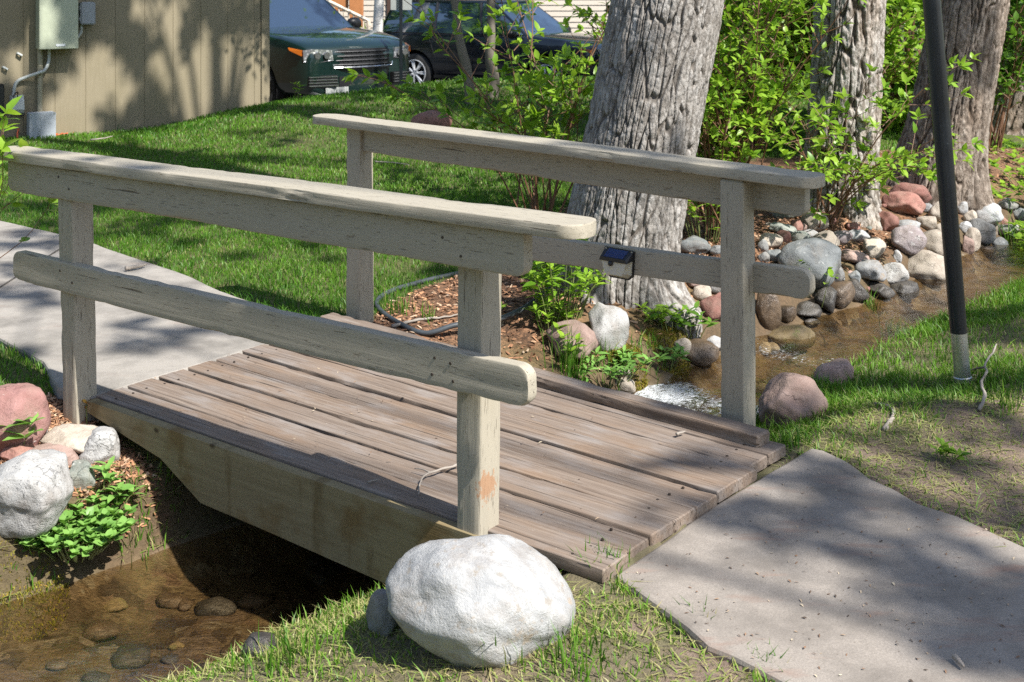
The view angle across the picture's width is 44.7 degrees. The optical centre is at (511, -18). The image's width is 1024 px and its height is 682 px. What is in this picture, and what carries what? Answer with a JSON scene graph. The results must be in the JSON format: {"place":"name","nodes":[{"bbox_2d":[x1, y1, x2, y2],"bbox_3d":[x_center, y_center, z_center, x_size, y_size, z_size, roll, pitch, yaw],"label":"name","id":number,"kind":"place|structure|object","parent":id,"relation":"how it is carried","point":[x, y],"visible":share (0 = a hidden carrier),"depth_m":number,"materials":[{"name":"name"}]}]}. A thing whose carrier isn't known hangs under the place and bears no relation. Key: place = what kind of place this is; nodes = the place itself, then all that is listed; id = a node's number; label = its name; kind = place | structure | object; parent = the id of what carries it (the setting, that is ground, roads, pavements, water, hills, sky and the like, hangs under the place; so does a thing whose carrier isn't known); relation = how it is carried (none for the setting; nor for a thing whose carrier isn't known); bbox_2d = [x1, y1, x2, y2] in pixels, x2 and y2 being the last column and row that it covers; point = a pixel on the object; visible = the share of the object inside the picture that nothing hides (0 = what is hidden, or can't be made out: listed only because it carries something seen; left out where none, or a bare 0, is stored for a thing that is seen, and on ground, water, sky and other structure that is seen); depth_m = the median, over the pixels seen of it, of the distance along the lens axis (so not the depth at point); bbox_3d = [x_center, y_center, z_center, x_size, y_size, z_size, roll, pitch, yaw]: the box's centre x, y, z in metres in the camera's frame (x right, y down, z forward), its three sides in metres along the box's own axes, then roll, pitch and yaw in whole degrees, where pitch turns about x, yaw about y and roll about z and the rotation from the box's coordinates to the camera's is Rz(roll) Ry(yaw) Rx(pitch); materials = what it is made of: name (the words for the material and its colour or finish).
{"place":"outdoors","nodes":[
{"label":"outdoors","id":0,"kind":"place"},
{"bbox_2d":[0,221,268,421],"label":"path","id":1,"kind":"structure","parent":0,"point":[133,347],"depth_m":5.70,"materials":[{"name":"concrete"}]},
{"bbox_2d":[0,25,1023,681],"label":"ground","id":2,"kind":"structure","parent":0,"point":[188,527],"depth_m":4.49,"materials":[{"name":"plant"}]},
{"bbox_2d":[0,413,44,443],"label":"leafy weed","id":3,"kind":"object","parent":2,"relation":"on","point":[9,437],"visible":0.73,"depth_m":4.50,"materials":[{"name":"green plant"}]},
{"bbox_2d":[0,383,50,451],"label":"stone","id":4,"kind":"object","parent":2,"relation":"on","point":[22,401],"visible":0.77,"depth_m":4.55,"materials":[{"name":"pink stone"}]},
{"bbox_2d":[0,95,57,257],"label":"young shrub","id":5,"kind":"object","parent":2,"relation":"on","point":[10,105],"visible":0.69,"depth_m":5.09,"materials":[{"name":"green plant"}]},
{"bbox_2d":[0,535,71,642],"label":"moss","id":6,"kind":"object","parent":2,"relation":"on","point":[59,578],"visible":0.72,"depth_m":4.14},
{"bbox_2d":[0,449,73,538],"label":"stone","id":7,"kind":"object","parent":2,"relation":"on","point":[36,489],"visible":1,"depth_m":4.16,"materials":[{"name":"white stone"}]},
{"bbox_2d":[27,111,55,138],"bbox_3d":[-4.754,1.463,12.572,0.256,0.308,0.159,0,0,-32],"label":"ground box","id":8,"kind":"object","parent":2,"relation":"on","point":[42,123],"visible":0.73,"depth_m":12.51,"materials":[{"name":"metal"}]},
{"bbox_2d":[14,497,137,562],"bbox_3d":[-1.498,1.887,4.306,0.416,0.170,0.412,0,0,0],"label":"cress clump","id":9,"kind":"object","parent":2,"relation":"on","point":[104,532],"visible":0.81,"depth_m":4.24,"materials":[{"name":"green plant"}]},
{"bbox_2d":[79,426,119,463],"bbox_3d":[-1.520,1.713,4.598,0.151,0.126,0.128,0,0,0],"label":"stone","id":10,"kind":"object","parent":2,"relation":"on","point":[102,444],"visible":0.88,"depth_m":4.55,"materials":[{"name":"white stone"}]},
{"bbox_2d":[82,620,119,641],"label":"pebble","id":11,"kind":"object","parent":2,"relation":"on","point":[97,628],"visible":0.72,"depth_m":4.08,"materials":[{"name":"brown stone"}]},
{"bbox_2d":[90,455,123,491],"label":"leafy weed","id":12,"kind":"object","parent":2,"relation":"on","point":[110,477],"visible":1,"depth_m":4.41,"materials":[{"name":"green plant"}]},
{"bbox_2d":[82,481,146,508],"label":"leafy weed","id":13,"kind":"object","parent":2,"relation":"on","point":[122,486],"visible":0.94,"depth_m":4.40,"materials":[{"name":"green plant"}]},
{"bbox_2d":[113,651,146,669],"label":"pebble","id":14,"kind":"object","parent":2,"relation":"on","point":[125,657],"visible":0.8,"depth_m":3.93,"materials":[{"name":"stone"}]},
{"bbox_2d":[110,643,150,668],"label":"pebble","id":15,"kind":"object","parent":2,"relation":"on","point":[140,652],"visible":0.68,"depth_m":3.97,"materials":[{"name":"stone"}]},
{"bbox_2d":[0,0,269,137],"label":"siding building","id":16,"kind":"structure","parent":2,"relation":"on","point":[127,64],"depth_m":13.25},
{"bbox_2d":[37,49,42,111],"bbox_3d":[-4.795,1.079,12.647,0.060,0.851,0.066,0,0,0],"label":"conduit","id":17,"kind":"object","parent":16,"relation":"attached to","point":[39,82],"visible":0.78,"depth_m":12.63,"materials":[{"name":"metal"}]},
{"bbox_2d":[36,0,77,49],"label":"meter cabinet","id":18,"kind":"object","parent":16,"relation":"attached to","point":[56,24],"visible":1,"depth_m":12.59,"materials":[{"name":"metal"}]},
{"bbox_2d":[79,2,94,24],"bbox_3d":[-4.404,0.321,12.880,0.161,0.235,0.122,0,0,-32],"label":"junction box","id":19,"kind":"object","parent":16,"relation":"attached to","point":[86,13],"visible":1,"depth_m":12.83,"materials":[{"name":"grey paint"}]},
{"bbox_2d":[118,453,168,560],"bbox_3d":[-1.317,1.885,4.483,0.157,0.324,0.210,0,0,22],"label":"grass tuft","id":20,"kind":"object","parent":2,"relation":"on","point":[144,512],"visible":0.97,"depth_m":4.47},
{"bbox_2d":[156,593,185,608],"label":"pebble","id":21,"kind":"object","parent":2,"relation":"on","point":[170,600],"visible":0.77,"depth_m":4.28,"materials":[{"name":"brown stone"}]},
{"bbox_2d":[195,596,236,615],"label":"pebble","id":22,"kind":"object","parent":2,"relation":"on","point":[227,608],"visible":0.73,"depth_m":4.24,"materials":[{"name":"stone"}]},
{"bbox_2d":[238,591,274,608],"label":"pebble","id":23,"kind":"object","parent":2,"relation":"on","point":[247,602],"visible":0.76,"depth_m":4.27,"materials":[{"name":"brown stone"}]},
{"bbox_2d":[242,632,276,657],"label":"stone","id":24,"kind":"object","parent":2,"relation":"on","point":[264,637],"visible":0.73,"depth_m":3.40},
{"bbox_2d":[231,608,344,681],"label":"grass tuft","id":25,"kind":"object","parent":2,"relation":"on","point":[273,661],"visible":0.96,"depth_m":3.28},
{"bbox_2d":[373,0,383,31],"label":"birch tree","id":26,"kind":"object","parent":2,"relation":"on","point":[378,15],"visible":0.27,"depth_m":24.41,"materials":[{"name":"white plant"}]},
{"bbox_2d":[366,589,397,636],"bbox_3d":[-0.344,1.701,3.353,0.071,0.127,0.096,0,0,-41],"label":"stone","id":27,"kind":"object","parent":2,"relation":"on","point":[380,619],"visible":0.77,"depth_m":3.33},
{"bbox_2d":[376,283,424,315],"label":"grass tuft","id":28,"kind":"object","parent":2,"relation":"on","point":[396,302],"visible":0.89,"depth_m":6.13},
{"bbox_2d":[0,114,824,583],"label":"wooden footbridge","id":29,"kind":"object","parent":2,"relation":"on","point":[522,444],"visible":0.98,"depth_m":4.32,"materials":[{"name":"wood"}]},
{"bbox_2d":[599,246,634,279],"bbox_3d":[0.409,1.113,4.902,0.144,0.117,0.061,0,0,41],"label":"solar light","id":30,"kind":"object","parent":29,"relation":"attached to","point":[618,263],"visible":1,"depth_m":4.88,"materials":[{"name":"white plastic"}]},
{"bbox_2d":[411,110,451,126],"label":"stone","id":31,"kind":"object","parent":2,"relation":"on","point":[430,117],"visible":0.39,"depth_m":11.31,"materials":[{"name":"red stone"}]},
{"bbox_2d":[451,0,474,104],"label":"sapling tree","id":32,"kind":"object","parent":2,"relation":"on","point":[463,54],"visible":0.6,"depth_m":12.56,"materials":[{"name":"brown plant"}]},
{"bbox_2d":[375,271,557,335],"bbox_3d":[-0.219,1.595,6.426,0.882,0.132,1.239,0,0,14],"label":"irrigation hose","id":33,"kind":"object","parent":2,"relation":"on","point":[444,327],"visible":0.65,"depth_m":6.01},
{"bbox_2d":[343,0,610,212],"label":"dogwood shrub","id":34,"kind":"object","parent":2,"relation":"on","point":[538,91],"visible":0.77,"depth_m":8.05,"materials":[{"name":"green plant"}]},
{"bbox_2d":[386,534,575,667],"bbox_3d":[-0.078,1.609,3.234,0.501,0.323,0.385,0,0,0],"label":"boulder","id":35,"kind":"object","parent":2,"relation":"on","point":[453,601],"visible":0.95,"depth_m":3.11,"materials":[{"name":"white stone"}]},
{"bbox_2d":[485,0,499,97],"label":"sapling tree","id":36,"kind":"object","parent":2,"relation":"on","point":[489,54],"visible":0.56,"depth_m":12.86,"materials":[{"name":"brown plant"}]},
{"bbox_2d":[0,74,1021,393],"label":"lawn grass","id":37,"kind":"structure","parent":2,"relation":"on","point":[168,154],"depth_m":9.47,"materials":[{"name":"plant"}]},
{"bbox_2d":[0,369,1023,681],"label":"dry straw","id":38,"kind":"object","parent":2,"relation":"on","point":[756,673],"visible":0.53,"depth_m":3.85,"materials":[{"name":"beige plant"}]},
{"bbox_2d":[0,148,1023,536],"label":"wood mulch","id":39,"kind":"object","parent":2,"relation":"on","point":[128,456],"visible":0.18,"depth_m":5.91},
{"bbox_2d":[0,443,34,460],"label":"stone","id":40,"kind":"object","parent":39,"relation":"on","point":[9,452],"visible":0.54,"depth_m":4.49,"materials":[{"name":"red stone"}]},
{"bbox_2d":[33,443,78,465],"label":"stone","id":41,"kind":"object","parent":39,"relation":"on","point":[71,454],"visible":0.37,"depth_m":4.52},
{"bbox_2d":[39,423,98,453],"bbox_3d":[-1.609,1.708,4.640,0.206,0.106,0.237,0,0,38],"label":"stone","id":42,"kind":"object","parent":39,"relation":"on","point":[74,437],"visible":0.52,"depth_m":4.60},
{"bbox_2d":[69,459,95,490],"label":"stone","id":43,"kind":"object","parent":39,"relation":"on","point":[82,474],"visible":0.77,"depth_m":4.39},
{"bbox_2d":[522,291,579,332],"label":"leafy weed","id":44,"kind":"object","parent":2,"relation":"on","point":[560,304],"visible":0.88,"depth_m":6.00,"materials":[{"name":"green plant"}]},
{"bbox_2d":[520,234,610,321],"bbox_3d":[0.255,1.432,6.065,0.572,0.429,0.534,0,0,0],"label":"leafy weed","id":45,"kind":"object","parent":2,"relation":"on","point":[557,269],"visible":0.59,"depth_m":6.03,"materials":[{"name":"green plant"}]},
{"bbox_2d":[536,314,600,380],"bbox_3d":[0.283,1.718,5.668,0.326,0.420,0.218,0,0,35],"label":"grass tuft","id":46,"kind":"object","parent":2,"relation":"on","point":[569,369],"visible":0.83,"depth_m":5.67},
{"bbox_2d":[546,320,597,359],"bbox_3d":[0.291,1.696,5.880,0.262,0.184,0.248,0,0,0],"label":"stone","id":47,"kind":"object","parent":2,"relation":"on","point":[587,335],"visible":0.71,"depth_m":5.82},
{"bbox_2d":[512,614,640,681],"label":"grass tuft","id":48,"kind":"object","parent":2,"relation":"on","point":[574,642],"visible":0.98,"depth_m":3.04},
{"bbox_2d":[142,274,1023,681],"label":"bank grass","id":49,"kind":"structure","parent":2,"relation":"on","point":[844,398],"depth_m":4.81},
{"bbox_2d":[569,534,630,590],"bbox_3d":[0.261,1.615,3.474,0.204,0.128,0.178,0,0,38],"label":"grass tuft","id":50,"kind":"object","parent":2,"relation":"on","point":[608,553],"visible":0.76,"depth_m":3.46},
{"bbox_2d":[558,346,657,387],"bbox_3d":[0.438,1.783,5.792,0.420,0.164,0.473,0,0,-31],"label":"leafy weed","id":51,"kind":"object","parent":2,"relation":"on","point":[613,374],"visible":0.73,"depth_m":5.72,"materials":[{"name":"green plant"}]},
{"bbox_2d":[588,302,629,351],"bbox_3d":[0.465,1.669,5.968,0.190,0.264,0.165,0,0,-11],"label":"stone","id":52,"kind":"object","parent":2,"relation":"on","point":[610,323],"visible":0.77,"depth_m":5.92,"materials":[{"name":"white stone"}]},
{"bbox_2d":[606,343,650,390],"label":"moss","id":53,"kind":"object","parent":2,"relation":"on","point":[638,382],"visible":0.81,"depth_m":5.88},
{"bbox_2d":[547,0,724,338],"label":"cottonwood tree","id":54,"kind":"object","parent":2,"relation":"on","point":[654,69],"visible":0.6,"depth_m":6.35,"materials":[{"name":"grey plant"}]},
{"bbox_2d":[608,345,673,369],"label":"leafy weed","id":55,"kind":"object","parent":2,"relation":"on","point":[620,353],"visible":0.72,"depth_m":5.87,"materials":[{"name":"green plant"}]},
{"bbox_2d":[640,327,691,378],"bbox_3d":[0.752,1.808,6.066,0.266,0.224,0.209,0,0,0],"label":"moss","id":56,"kind":"object","parent":2,"relation":"on","point":[650,330],"visible":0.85,"depth_m":6.07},
{"bbox_2d":[647,303,687,331],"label":"leafy weed","id":57,"kind":"object","parent":2,"relation":"on","point":[662,308],"visible":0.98,"depth_m":6.16,"materials":[{"name":"green plant"}]},
{"bbox_2d":[656,343,689,370],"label":"leafy weed","id":58,"kind":"object","parent":2,"relation":"on","point":[676,352],"visible":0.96,"depth_m":5.99,"materials":[{"name":"green plant"}]},
{"bbox_2d":[681,235,710,254],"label":"stone","id":59,"kind":"object","parent":2,"relation":"on","point":[694,244],"visible":0.73,"depth_m":7.15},
{"bbox_2d":[676,301,718,338],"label":"leafy weed","id":60,"kind":"object","parent":2,"relation":"on","point":[689,324],"visible":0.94,"depth_m":6.18,"materials":[{"name":"green plant"}]},
{"bbox_2d":[686,338,718,366],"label":"stone","id":61,"kind":"object","parent":2,"relation":"on","point":[703,353],"visible":0.87,"depth_m":6.09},
{"bbox_2d":[685,200,719,244],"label":"leafy weed","id":62,"kind":"object","parent":2,"relation":"on","point":[692,207],"visible":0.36,"depth_m":7.39,"materials":[{"name":"green plant"}]},
{"bbox_2d":[700,292,720,320],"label":"stone","id":63,"kind":"object","parent":2,"relation":"on","point":[710,306],"visible":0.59,"depth_m":6.36,"materials":[{"name":"red stone"}]},
{"bbox_2d":[572,0,866,240],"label":"dogwood shrub","id":64,"kind":"object","parent":2,"relation":"on","point":[715,125],"visible":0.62,"depth_m":7.40,"materials":[{"name":"green plant"}]},
{"bbox_2d":[572,0,900,127],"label":"leafy shrub","id":65,"kind":"object","parent":2,"relation":"on","point":[588,10],"visible":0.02,"depth_m":10.97,"materials":[{"name":"green plant"}]},
{"bbox_2d":[712,0,813,150],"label":"leafy shrub","id":66,"kind":"object","parent":2,"relation":"on","point":[778,39],"visible":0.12,"depth_m":10.02,"materials":[{"name":"green plant"}]},
{"bbox_2d":[767,324,815,349],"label":"stone","id":67,"kind":"object","parent":2,"relation":"on","point":[797,332],"visible":0.93,"depth_m":6.50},
{"bbox_2d":[758,372,827,429],"bbox_3d":[1.116,1.681,4.968,0.278,0.241,0.269,0,0,0],"label":"stone","id":68,"kind":"object","parent":2,"relation":"on","point":[794,396],"visible":0.77,"depth_m":4.88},
{"bbox_2d":[770,421,818,452],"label":"grass tuft","id":69,"kind":"object","parent":2,"relation":"on","point":[783,440],"visible":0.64,"depth_m":4.44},
{"bbox_2d":[796,301,821,317],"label":"stone","id":70,"kind":"object","parent":2,"relation":"on","point":[804,309],"visible":0.83,"depth_m":6.80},
{"bbox_2d":[778,237,840,288],"bbox_3d":[1.707,1.601,7.105,0.322,0.290,0.331,0,0,38],"label":"stone","id":71,"kind":"object","parent":2,"relation":"on","point":[818,257],"visible":0.73,"depth_m":7.01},
{"bbox_2d":[800,211,828,230],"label":"stone","id":72,"kind":"object","parent":2,"relation":"on","point":[809,221],"visible":0.59,"depth_m":7.69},
{"bbox_2d":[814,286,836,312],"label":"stone","id":73,"kind":"object","parent":2,"relation":"on","point":[829,299],"visible":0.95,"depth_m":6.93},
{"bbox_2d":[735,0,924,100],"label":"leafy shrub","id":74,"kind":"object","parent":2,"relation":"on","point":[892,36],"visible":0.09,"depth_m":10.21,"materials":[{"name":"green plant"}]},
{"bbox_2d":[813,358,853,386],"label":"stone","id":75,"kind":"object","parent":2,"relation":"on","point":[835,368],"visible":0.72,"depth_m":5.48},
{"bbox_2d":[802,0,886,230],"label":"cottonwood tree","id":76,"kind":"object","parent":2,"relation":"on","point":[854,52],"visible":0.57,"depth_m":8.14,"materials":[{"name":"grey plant"}]},
{"bbox_2d":[720,52,986,231],"bbox_3d":[2.016,0.994,7.574,1.625,1.155,1.513,0,0,0],"label":"dogwood shrub","id":77,"kind":"object","parent":2,"relation":"on","point":[907,157],"visible":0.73,"depth_m":7.61,"materials":[{"name":"green plant"}]},
{"bbox_2d":[841,249,869,263],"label":"stone","id":78,"kind":"object","parent":2,"relation":"on","point":[853,256],"visible":0.8,"depth_m":7.38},
{"bbox_2d":[854,259,887,281],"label":"stone","id":79,"kind":"object","parent":2,"relation":"on","point":[870,269],"visible":0.88,"depth_m":7.29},
{"bbox_2d":[862,237,886,258],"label":"stone","id":80,"kind":"object","parent":2,"relation":"on","point":[874,247],"visible":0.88,"depth_m":7.58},
{"bbox_2d":[868,281,895,299],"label":"stone","id":81,"kind":"object","parent":2,"relation":"on","point":[884,291],"visible":0.92,"depth_m":7.26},
{"bbox_2d":[879,211,898,230],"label":"stone","id":82,"kind":"object","parent":2,"relation":"on","point":[889,221],"visible":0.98,"depth_m":8.05,"materials":[{"name":"red stone"}]},
{"bbox_2d":[883,262,908,284],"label":"stone","id":83,"kind":"object","parent":2,"relation":"on","point":[896,272],"visible":0.73,"depth_m":7.48,"materials":[{"name":"white stone"}]},
{"bbox_2d":[881,0,922,133],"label":"background shrub","id":84,"kind":"object","parent":2,"relation":"on","point":[893,94],"visible":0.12,"depth_m":11.37,"materials":[{"name":"green plant"}]},
{"bbox_2d":[882,191,925,215],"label":"stone","id":85,"kind":"object","parent":2,"relation":"on","point":[908,203],"visible":0.98,"depth_m":8.44,"materials":[{"name":"red stone"}]},
{"bbox_2d":[890,280,918,298],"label":"stone","id":86,"kind":"object","parent":2,"relation":"on","point":[907,287],"visible":0.82,"depth_m":7.39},
{"bbox_2d":[891,225,926,255],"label":"stone","id":87,"kind":"object","parent":2,"relation":"on","point":[910,240],"visible":0.98,"depth_m":7.79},
{"bbox_2d":[889,182,932,202],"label":"stone","id":88,"kind":"object","parent":2,"relation":"on","point":[923,192],"visible":0.52,"depth_m":8.66,"materials":[{"name":"red stone"}]},
{"bbox_2d":[908,249,945,285],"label":"stone","id":89,"kind":"object","parent":2,"relation":"on","point":[926,265],"visible":0.73,"depth_m":7.68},
{"bbox_2d":[923,229,943,255],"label":"stone","id":90,"kind":"object","parent":2,"relation":"on","point":[934,244],"visible":0.35,"depth_m":8.01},
{"bbox_2d":[880,0,1009,234],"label":"cottonwood tree","id":91,"kind":"object","parent":2,"relation":"on","point":[974,27],"visible":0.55,"depth_m":8.86,"materials":[{"name":"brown plant"}]},
{"bbox_2d":[922,0,971,385],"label":"metal pole","id":92,"kind":"object","parent":2,"relation":"on","point":[940,106],"visible":0.83,"depth_m":5.12,"materials":[{"name":"metal"}]},
{"bbox_2d":[926,436,972,464],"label":"leafy weed","id":93,"kind":"object","parent":2,"relation":"on","point":[943,448],"visible":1,"depth_m":4.23,"materials":[{"name":"green plant"}]},
{"bbox_2d":[976,203,1003,224],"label":"stone","id":94,"kind":"object","parent":2,"relation":"on","point":[989,213],"visible":0.69,"depth_m":8.78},
{"bbox_2d":[988,157,1023,206],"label":"ground cover","id":95,"kind":"object","parent":2,"relation":"on","point":[993,163],"visible":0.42,"depth_m":9.55,"materials":[{"name":"green plant"}]},
{"bbox_2d":[989,0,1023,150],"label":"leafy shrub","id":96,"kind":"object","parent":2,"relation":"on","point":[1014,67],"visible":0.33,"depth_m":10.61,"materials":[{"name":"green plant"}]},
{"bbox_2d":[992,379,1023,413],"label":"grass tuft","id":97,"kind":"object","parent":2,"relation":"on","point":[1002,402],"visible":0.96,"depth_m":4.63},
{"bbox_2d":[993,6,1023,135],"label":"cottonwood tree","id":98,"kind":"object","parent":2,"relation":"on","point":[1015,122],"visible":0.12,"depth_m":11.86,"materials":[{"name":"brown plant"}]},
{"bbox_2d":[0,237,1023,681],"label":"stream water","id":99,"kind":"structure","parent":0,"point":[678,393],"depth_m":4.22,"materials":[{"name":"brown liquid"}]},
{"bbox_2d":[755,293,781,330],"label":"stone","id":100,"kind":"object","parent":99,"relation":"in","point":[768,310],"visible":0.82,"depth_m":6.59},
{"bbox_2d":[830,281,854,308],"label":"stone","id":101,"kind":"object","parent":99,"relation":"in","point":[845,290],"visible":0.6,"depth_m":7.00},
{"bbox_2d":[969,218,995,245],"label":"stone","id":102,"kind":"object","parent":99,"relation":"on","point":[987,230],"visible":0.66,"depth_m":8.56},
{"bbox_2d":[615,449,1023,681],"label":"concrete path","id":103,"kind":"structure","parent":0,"point":[755,512],"depth_m":3.37,"materials":[{"name":"concrete"}]},
{"bbox_2d":[148,368,1019,681],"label":"leaf litter","id":104,"kind":"object","parent":103,"relation":"on","point":[790,580],"visible":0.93,"depth_m":3.32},
{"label":"parking lot","id":105,"kind":"structure","parent":0,"visible":0},
{"bbox_2d":[270,0,410,102],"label":"parked car","id":106,"kind":"object","parent":105,"relation":"on","point":[317,46],"visible":0.41,"depth_m":17.44,"materials":[{"name":"green paint"}]},
{"bbox_2d":[391,0,411,85],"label":"parking sign","id":107,"kind":"object","parent":105,"relation":"on","point":[400,5],"visible":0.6,"depth_m":17.58,"materials":[{"name":"metal"}]},
{"bbox_2d":[331,0,609,34],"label":"clapboard house","id":108,"kind":"structure","parent":105,"relation":"on","point":[558,12],"depth_m":32.99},
{"bbox_2d":[383,0,601,83],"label":"parked car","id":109,"kind":"object","parent":105,"relation":"on","point":[426,63],"visible":0.37,"depth_m":23.99,"materials":[{"name":"black paint"}]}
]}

